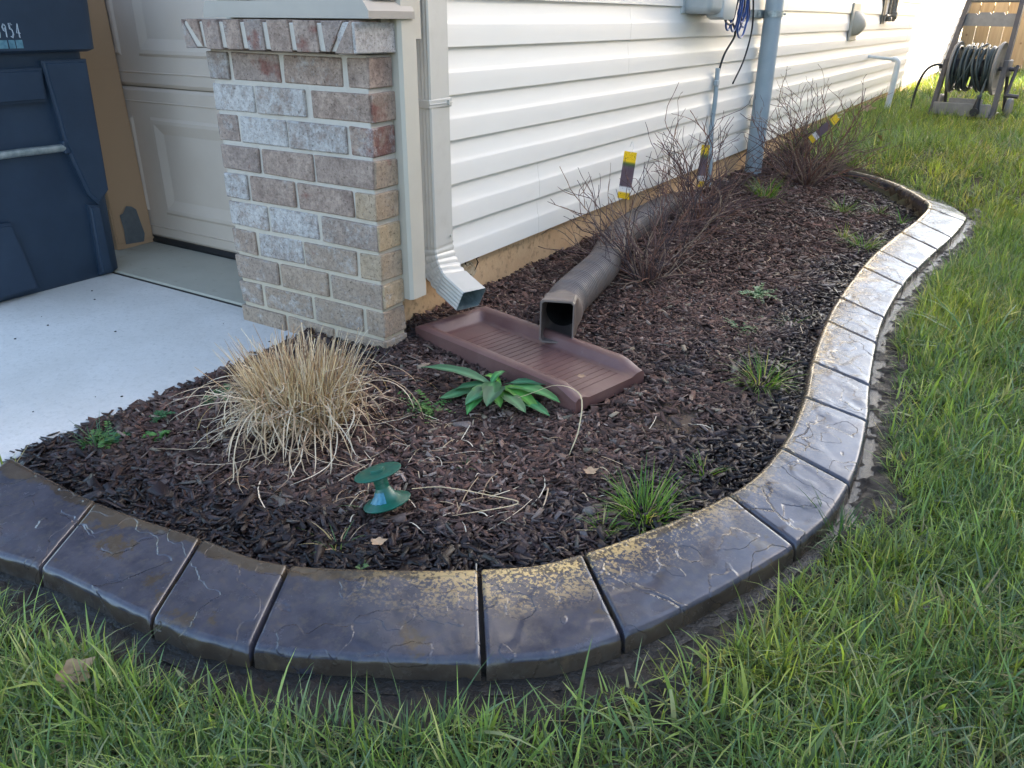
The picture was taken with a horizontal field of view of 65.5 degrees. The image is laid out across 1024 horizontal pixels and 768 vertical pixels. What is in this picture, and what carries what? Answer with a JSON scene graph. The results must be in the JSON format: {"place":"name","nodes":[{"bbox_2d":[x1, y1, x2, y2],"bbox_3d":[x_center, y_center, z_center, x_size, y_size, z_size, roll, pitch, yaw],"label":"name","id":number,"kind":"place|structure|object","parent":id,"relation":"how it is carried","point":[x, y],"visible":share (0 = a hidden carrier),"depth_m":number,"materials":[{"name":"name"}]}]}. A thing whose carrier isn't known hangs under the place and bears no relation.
{"place":"outdoors","nodes":[
{"label":"outdoors","id":0,"kind":"place"},
{"bbox_2d":[0,273,294,465],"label":"driveway","id":1,"kind":"structure","parent":0,"point":[74,358],"depth_m":2.24,"materials":[{"name":"concrete"}]},
{"bbox_2d":[0,0,117,301],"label":"trash bin","id":2,"kind":"object","parent":1,"relation":"on","point":[55,229],"visible":1,"depth_m":2.55,"materials":[{"name":"blue plastic"}]},
{"bbox_2d":[112,272,241,307],"bbox_3d":[-3.662,-0.948,4.178,7.345,0.117,0.018,15,29,29],"label":"expansion joint","id":3,"kind":"object","parent":1,"relation":"on","point":[178,289],"depth_m":2.71,"materials":[{"name":"grey concrete"}]},
{"bbox_2d":[114,242,245,305],"bbox_3d":[-3.617,-1.089,4.477,7.070,0.124,0.594,15,29,29],"label":"garage apron","id":4,"kind":"object","parent":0,"point":[207,275],"depth_m":2.91,"materials":[{"name":"concrete"}]},
{"bbox_2d":[80,0,153,249],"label":"cardboard carton","id":5,"kind":"object","parent":4,"relation":"on","point":[129,220],"visible":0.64,"depth_m":3.06,"materials":[{"name":"brown cardboard"}]},
{"bbox_2d":[2,166,905,577],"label":"mulch bed ground","id":6,"kind":"structure","parent":0,"point":[686,420],"depth_m":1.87,"materials":[{"name":"brown wood"}]},
{"bbox_2d":[65,416,125,446],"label":"grass tuft","id":7,"kind":"object","parent":6,"relation":"on","point":[88,434],"visible":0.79,"depth_m":1.75,"materials":[{"name":"green plant"}]},
{"bbox_2d":[83,425,109,447],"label":"grass tuft","id":8,"kind":"object","parent":6,"relation":"on","point":[94,439],"visible":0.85,"depth_m":1.71,"materials":[{"name":"green plant"}]},
{"bbox_2d":[81,421,130,452],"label":"clover weed","id":9,"kind":"object","parent":6,"relation":"on","point":[110,439],"visible":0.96,"depth_m":1.74,"materials":[{"name":"green plant"}]},
{"bbox_2d":[141,430,169,440],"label":"clover weed","id":10,"kind":"object","parent":6,"relation":"on","point":[161,434],"visible":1,"depth_m":1.77,"materials":[{"name":"green plant"}]},
{"bbox_2d":[150,410,174,423],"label":"clover weed","id":11,"kind":"object","parent":6,"relation":"on","point":[162,413],"visible":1,"depth_m":1.85,"materials":[{"name":"green plant"}]},
{"bbox_2d":[203,383,237,407],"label":"ferny weed","id":12,"kind":"object","parent":6,"relation":"on","point":[227,388],"visible":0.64,"depth_m":1.93,"materials":[{"name":"green plant"}]},
{"bbox_2d":[155,320,436,492],"bbox_3d":[-0.472,0.013,1.758,0.582,0.212,0.578,1,25,1],"label":"dried grass clump","id":13,"kind":"object","parent":6,"relation":"on","point":[282,398],"visible":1,"depth_m":1.74,"materials":[{"name":"plant"}]},
{"bbox_2d":[300,520,365,552],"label":"grass tuft","id":14,"kind":"object","parent":6,"relation":"on","point":[329,537],"visible":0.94,"depth_m":1.42,"materials":[{"name":"green plant"}]},
{"bbox_2d":[355,560,368,569],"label":"clover weed","id":15,"kind":"object","parent":6,"relation":"on","point":[363,567],"visible":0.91,"depth_m":1.36,"materials":[{"name":"green plant"}]},
{"bbox_2d":[336,492,397,514],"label":"grass tuft","id":16,"kind":"object","parent":6,"relation":"on","point":[354,506],"visible":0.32,"depth_m":1.51,"materials":[{"name":"green plant"}]},
{"bbox_2d":[371,537,386,544],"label":"dry leaf","id":17,"kind":"object","parent":6,"relation":"on","point":[379,541],"visible":1,"depth_m":1.38,"materials":[{"name":"beige plant"}]},
{"bbox_2d":[354,462,410,513],"bbox_3d":[-0.244,0.191,1.496,0.092,0.070,0.092,-4,18,37],"label":"green spool","id":18,"kind":"object","parent":6,"relation":"on","point":[387,497],"visible":1,"depth_m":1.48,"materials":[{"name":"plastic"}]},
{"bbox_2d":[398,389,455,422],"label":"ferny weed","id":19,"kind":"object","parent":6,"relation":"on","point":[425,407],"visible":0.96,"depth_m":1.88,"materials":[{"name":"green plant"}]},
{"bbox_2d":[25,232,855,569],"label":"mulch shreds","id":20,"kind":"object","parent":6,"relation":"on","point":[159,488],"visible":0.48,"depth_m":1.74,"materials":[{"name":"brown wood"}]},
{"bbox_2d":[412,486,518,515],"bbox_3d":[-0.095,0.221,1.485,0.208,0.016,0.071,5,25,9],"label":"straw strand","id":21,"kind":"object","parent":6,"relation":"on","point":[476,492],"visible":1,"depth_m":1.50},
{"bbox_2d":[421,364,559,415],"bbox_3d":[-0.054,0.017,1.896,0.372,0.044,0.221,3,25,5],"label":"broadleaf plant","id":22,"kind":"object","parent":6,"relation":"on","point":[484,389],"visible":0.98,"depth_m":1.90,"materials":[{"name":"green plant"}]},
{"bbox_2d":[183,222,850,570],"bbox_3d":[0.391,-0.212,2.464,1.128,0.065,2.795,19,31,35],"label":"loose straw","id":23,"kind":"object","parent":6,"relation":"on","point":[354,497],"visible":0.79,"depth_m":1.65,"materials":[{"name":"beige plant"}]},
{"bbox_2d":[415,306,643,413],"bbox_3d":[0.032,-0.085,2.135,0.262,0.058,0.604,-22,33,-39],"label":"splash block","id":24,"kind":"object","parent":6,"relation":"on","point":[491,340],"depth_m":2.09,"materials":[{"name":"plastic"}]},
{"bbox_2d":[492,385,582,454],"bbox_3d":[0.084,0.054,1.791,0.119,0.075,0.280,-17,30,-33],"label":"straw strand","id":25,"kind":"object","parent":6,"relation":"on","point":[581,410],"visible":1,"depth_m":1.75},
{"bbox_2d":[582,506,595,516],"bbox_3d":[0.146,0.239,1.501,0.026,0.017,0.027,6,25,12],"label":"stone","id":26,"kind":"object","parent":6,"relation":"on","point":[591,510],"visible":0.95,"depth_m":1.50,"materials":[{"name":"grey stone"}]},
{"bbox_2d":[584,466,598,473],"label":"dry leaf","id":27,"kind":"object","parent":6,"relation":"on","point":[590,470],"visible":1,"depth_m":1.61,"materials":[{"name":"beige plant"}]},
{"bbox_2d":[578,506,633,534],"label":"grass tuft","id":28,"kind":"object","parent":6,"relation":"on","point":[614,520],"visible":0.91,"depth_m":1.46,"materials":[{"name":"green plant"}]},
{"bbox_2d":[539,192,702,343],"bbox_3d":[0.459,-0.543,3.087,0.230,0.223,2.160,10,26,20],"label":"drain pipe","id":29,"kind":"object","parent":6,"relation":"on","point":[580,287],"visible":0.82,"depth_m":2.42,"materials":[{"name":"plastic"}]},
{"bbox_2d":[538,117,746,310],"bbox_3d":[0.400,-0.591,2.639,0.735,0.542,0.812,5,25,10],"label":"bare shrub","id":30,"kind":"object","parent":6,"relation":"on","point":[629,269],"visible":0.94,"depth_m":2.72,"materials":[{"name":"brown plant"}]},
{"bbox_2d":[617,141,636,199],"bbox_3d":[0.427,-0.788,2.936,0.046,0.213,0.011,13,31,13],"label":"plant tag","id":31,"kind":"object","parent":30,"relation":"hanging from","point":[629,161],"visible":0.99,"depth_m":2.94,"materials":[{"name":"multicoloured plastic"}]},
{"bbox_2d":[587,456,704,540],"bbox_3d":[0.246,0.226,1.487,0.234,0.143,0.231,-3,25,-6],"label":"grass tuft","id":32,"kind":"object","parent":6,"relation":"on","point":[644,498],"visible":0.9,"depth_m":1.51,"materials":[{"name":"green plant"}]},
{"bbox_2d":[684,450,734,478],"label":"grass tuft","id":33,"kind":"object","parent":6,"relation":"on","point":[716,469],"visible":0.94,"depth_m":1.64,"materials":[{"name":"green plant"}]},
{"bbox_2d":[638,83,807,242],"bbox_3d":[0.848,-0.986,3.436,0.852,0.596,0.770,5,25,9],"label":"bare shrub","id":34,"kind":"object","parent":6,"relation":"on","point":[691,191],"visible":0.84,"depth_m":3.44,"materials":[{"name":"brown plant"}]},
{"bbox_2d":[698,136,709,186],"bbox_3d":[0.897,-1.041,3.722,0.040,0.231,0.011,0,21,-9],"label":"plant tag","id":35,"kind":"object","parent":34,"relation":"hanging from","point":[705,162],"visible":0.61,"depth_m":3.73,"materials":[{"name":"multicoloured plastic"}]},
{"bbox_2d":[533,154,919,324],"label":"mulch chips","id":36,"kind":"object","parent":6,"relation":"on","point":[812,205],"visible":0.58,"depth_m":3.33,"materials":[{"name":"brown wood"}]},
{"bbox_2d":[725,316,762,339],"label":"ferny weed","id":37,"kind":"object","parent":6,"relation":"on","point":[746,326],"visible":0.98,"depth_m":2.33,"materials":[{"name":"green plant"}]},
{"bbox_2d":[738,283,780,302],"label":"ferny weed","id":38,"kind":"object","parent":6,"relation":"on","point":[758,292],"visible":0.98,"depth_m":2.65,"materials":[{"name":"green plant"}]},
{"bbox_2d":[713,344,806,401],"bbox_3d":[0.646,-0.020,2.018,0.282,0.176,0.264,-12,28,-26],"label":"grass tuft","id":39,"kind":"object","parent":6,"relation":"on","point":[768,375],"visible":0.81,"depth_m":2.02,"materials":[{"name":"green plant"}]},
{"bbox_2d":[740,173,789,201],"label":"grass tuft","id":40,"kind":"object","parent":6,"relation":"on","point":[765,193],"visible":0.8,"depth_m":4.11,"materials":[{"name":"green plant"}]},
{"bbox_2d":[735,64,908,190],"bbox_3d":[1.647,-1.428,4.410,0.915,0.647,0.938,4,25,7],"label":"bare shrub","id":41,"kind":"object","parent":6,"relation":"on","point":[800,149],"visible":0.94,"depth_m":4.44,"materials":[{"name":"brown plant"}]},
{"bbox_2d":[808,115,838,142],"bbox_3d":[1.734,-1.418,4.377,0.225,0.042,0.011,-40,14,12],"label":"plant tag","id":42,"kind":"object","parent":41,"relation":"hanging from","point":[824,128],"visible":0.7,"depth_m":4.38,"materials":[{"name":"multicoloured plastic"}]},
{"bbox_2d":[829,222,856,237],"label":"grass tuft","id":43,"kind":"object","parent":6,"relation":"on","point":[844,235],"visible":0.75,"depth_m":3.52,"materials":[{"name":"green plant"}]},
{"bbox_2d":[826,192,867,215],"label":"grass tuft","id":44,"kind":"object","parent":6,"relation":"on","point":[842,208],"visible":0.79,"depth_m":3.97,"materials":[{"name":"green plant"}]},
{"bbox_2d":[837,229,888,253],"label":"grass tuft","id":45,"kind":"object","parent":6,"relation":"on","point":[869,244],"visible":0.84,"depth_m":3.38,"materials":[{"name":"green plant"}]},
{"bbox_2d":[862,198,896,216],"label":"grass tuft","id":46,"kind":"object","parent":6,"relation":"on","point":[885,208],"visible":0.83,"depth_m":4.01,"materials":[{"name":"green plant"}]},
{"bbox_2d":[895,207,912,223],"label":"grass tuft","id":47,"kind":"object","parent":6,"relation":"on","point":[901,221],"visible":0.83,"depth_m":3.86,"materials":[{"name":"green plant"}]},
{"bbox_2d":[0,67,1023,767],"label":"lawn ground","id":48,"kind":"structure","parent":0,"point":[908,207],"depth_m":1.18,"materials":[{"name":"green plant"}]},
{"bbox_2d":[44,656,95,693],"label":"dry leaf","id":49,"kind":"object","parent":48,"relation":"on","point":[68,668],"visible":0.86,"depth_m":1.11,"materials":[{"name":"beige plant"}]},
{"bbox_2d":[0,158,966,680],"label":"landscape curb","id":50,"kind":"structure","parent":48,"relation":"on","point":[196,596],"depth_m":1.29,"materials":[{"name":"concrete"}]},
{"bbox_2d":[0,219,970,695],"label":"mud strip","id":51,"kind":"structure","parent":48,"relation":"on","point":[172,655],"depth_m":1.21,"materials":[{"name":"brown soil"}]},
{"bbox_2d":[0,208,999,767],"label":"grass edge","id":52,"kind":"object","parent":48,"relation":"on","point":[870,486],"visible":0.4,"depth_m":1.15,"materials":[{"name":"green plant"}]},
{"bbox_2d":[802,477,901,559],"bbox_3d":[0.605,0.273,1.460,0.236,0.157,0.210,-8,26,-18],"label":"grass tuft","id":53,"kind":"object","parent":52,"relation":"on","point":[842,520],"visible":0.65,"depth_m":1.47,"materials":[{"name":"green plant"}]},
{"bbox_2d":[778,92,1023,219],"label":"lawn grass","id":54,"kind":"structure","parent":48,"relation":"on","point":[917,122],"depth_m":5.11,"materials":[{"name":"green plant"}]},
{"bbox_2d":[856,104,877,111],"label":"dry leaf","id":55,"kind":"object","parent":54,"relation":"on","point":[868,108],"visible":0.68,"depth_m":6.90,"materials":[{"name":"brown plant"}]},
{"bbox_2d":[870,198,1023,502],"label":"lawn grass","id":56,"kind":"structure","parent":48,"relation":"on","point":[999,269],"depth_m":2.25,"materials":[{"name":"green plant"}]},
{"bbox_2d":[871,63,1023,110],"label":"lawn grass","id":57,"kind":"structure","parent":48,"relation":"on","point":[986,95],"depth_m":8.83,"materials":[{"name":"green plant"}]},
{"bbox_2d":[877,288,1023,364],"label":"grass tuft","id":58,"kind":"object","parent":48,"relation":"on","point":[966,328],"visible":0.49,"depth_m":2.33,"materials":[{"name":"green plant"}]},
{"bbox_2d":[928,0,1023,121],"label":"hose reel cart","id":59,"kind":"object","parent":48,"relation":"on","point":[1002,68],"visible":0.9,"depth_m":6.59,"materials":[{"name":"beige plastic"}]},
{"bbox_2d":[910,43,998,115],"bbox_3d":[3.754,-2.583,6.744,0.610,0.575,0.456,20,31,37],"label":"garden hose","id":60,"kind":"object","parent":59,"relation":"hanging from","point":[976,82],"visible":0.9,"depth_m":6.55,"materials":[{"name":"black rubber"}]},
{"bbox_2d":[943,412,1020,443],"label":"grass tuft","id":61,"kind":"object","parent":48,"relation":"on","point":[971,428],"visible":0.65,"depth_m":1.77,"materials":[{"name":"green plant"}]},
{"bbox_2d":[960,2,1023,69],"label":"wooden fence","id":62,"kind":"object","parent":48,"relation":"on","point":[995,35],"visible":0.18,"depth_m":13.11,"materials":[{"name":"brown wood"}]},
{"bbox_2d":[972,28,1023,66],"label":"ground","id":63,"kind":"structure","parent":0,"point":[987,38],"depth_m":49.64,"materials":[{"name":"brown wood"}]},
{"bbox_2d":[104,0,966,348],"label":"house","id":64,"kind":"structure","parent":63,"relation":"on","point":[276,146],"depth_m":2.56,"materials":[{"name":"plastic"}]},
{"bbox_2d":[104,0,238,259],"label":"garage door","id":65,"kind":"structure","parent":64,"relation":"in","point":[167,85],"depth_m":2.97,"materials":[{"name":"paint"}]},
{"bbox_2d":[416,0,485,310],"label":"downspout","id":66,"kind":"object","parent":64,"relation":"attached to","point":[455,285],"visible":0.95,"depth_m":2.18,"materials":[{"name":"paint"}]},
{"bbox_2d":[680,0,736,19],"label":"utility box","id":67,"kind":"object","parent":64,"relation":"attached to","point":[718,9],"visible":1,"depth_m":3.47,"materials":[{"name":"paint"}]},
{"bbox_2d":[724,0,753,83],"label":"cable coil","id":68,"kind":"object","parent":67,"relation":"hanging from","point":[743,12],"visible":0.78,"depth_m":3.84,"materials":[{"name":"blue plastic"}]},
{"bbox_2d":[707,20,735,186],"bbox_3d":[1.006,-1.374,3.970,0.073,0.872,0.252,15,29,29],"label":"cable riser","id":69,"kind":"object","parent":64,"relation":"attached to","point":[716,88],"visible":0.69,"depth_m":4.00,"materials":[{"name":"grey plastic"}]},
{"bbox_2d":[745,0,785,173],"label":"conduit pole","id":70,"kind":"object","parent":64,"relation":"attached to","point":[772,13],"visible":0.85,"depth_m":4.43,"materials":[{"name":"grey plastic"}]},
{"bbox_2d":[847,2,866,40],"bbox_3d":[2.761,-2.872,6.312,0.099,0.275,0.280,15,29,29],"label":"wall vent","id":71,"kind":"object","parent":64,"relation":"attached to","point":[858,23],"depth_m":6.26,"materials":[{"name":"beige plastic"}]},
{"bbox_2d":[868,55,900,109],"bbox_3d":[3.328,-2.704,7.222,0.293,0.521,0.053,11,27,21],"label":"drain outlet pipe","id":72,"kind":"object","parent":64,"relation":"attached to","point":[897,61],"visible":0.97,"depth_m":7.13,"materials":[{"name":"white plastic"}]},
{"bbox_2d":[880,0,898,23],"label":"gas fittings","id":73,"kind":"object","parent":64,"relation":"attached to","point":[891,15],"visible":1,"depth_m":7.32,"materials":[{"name":"metal"}]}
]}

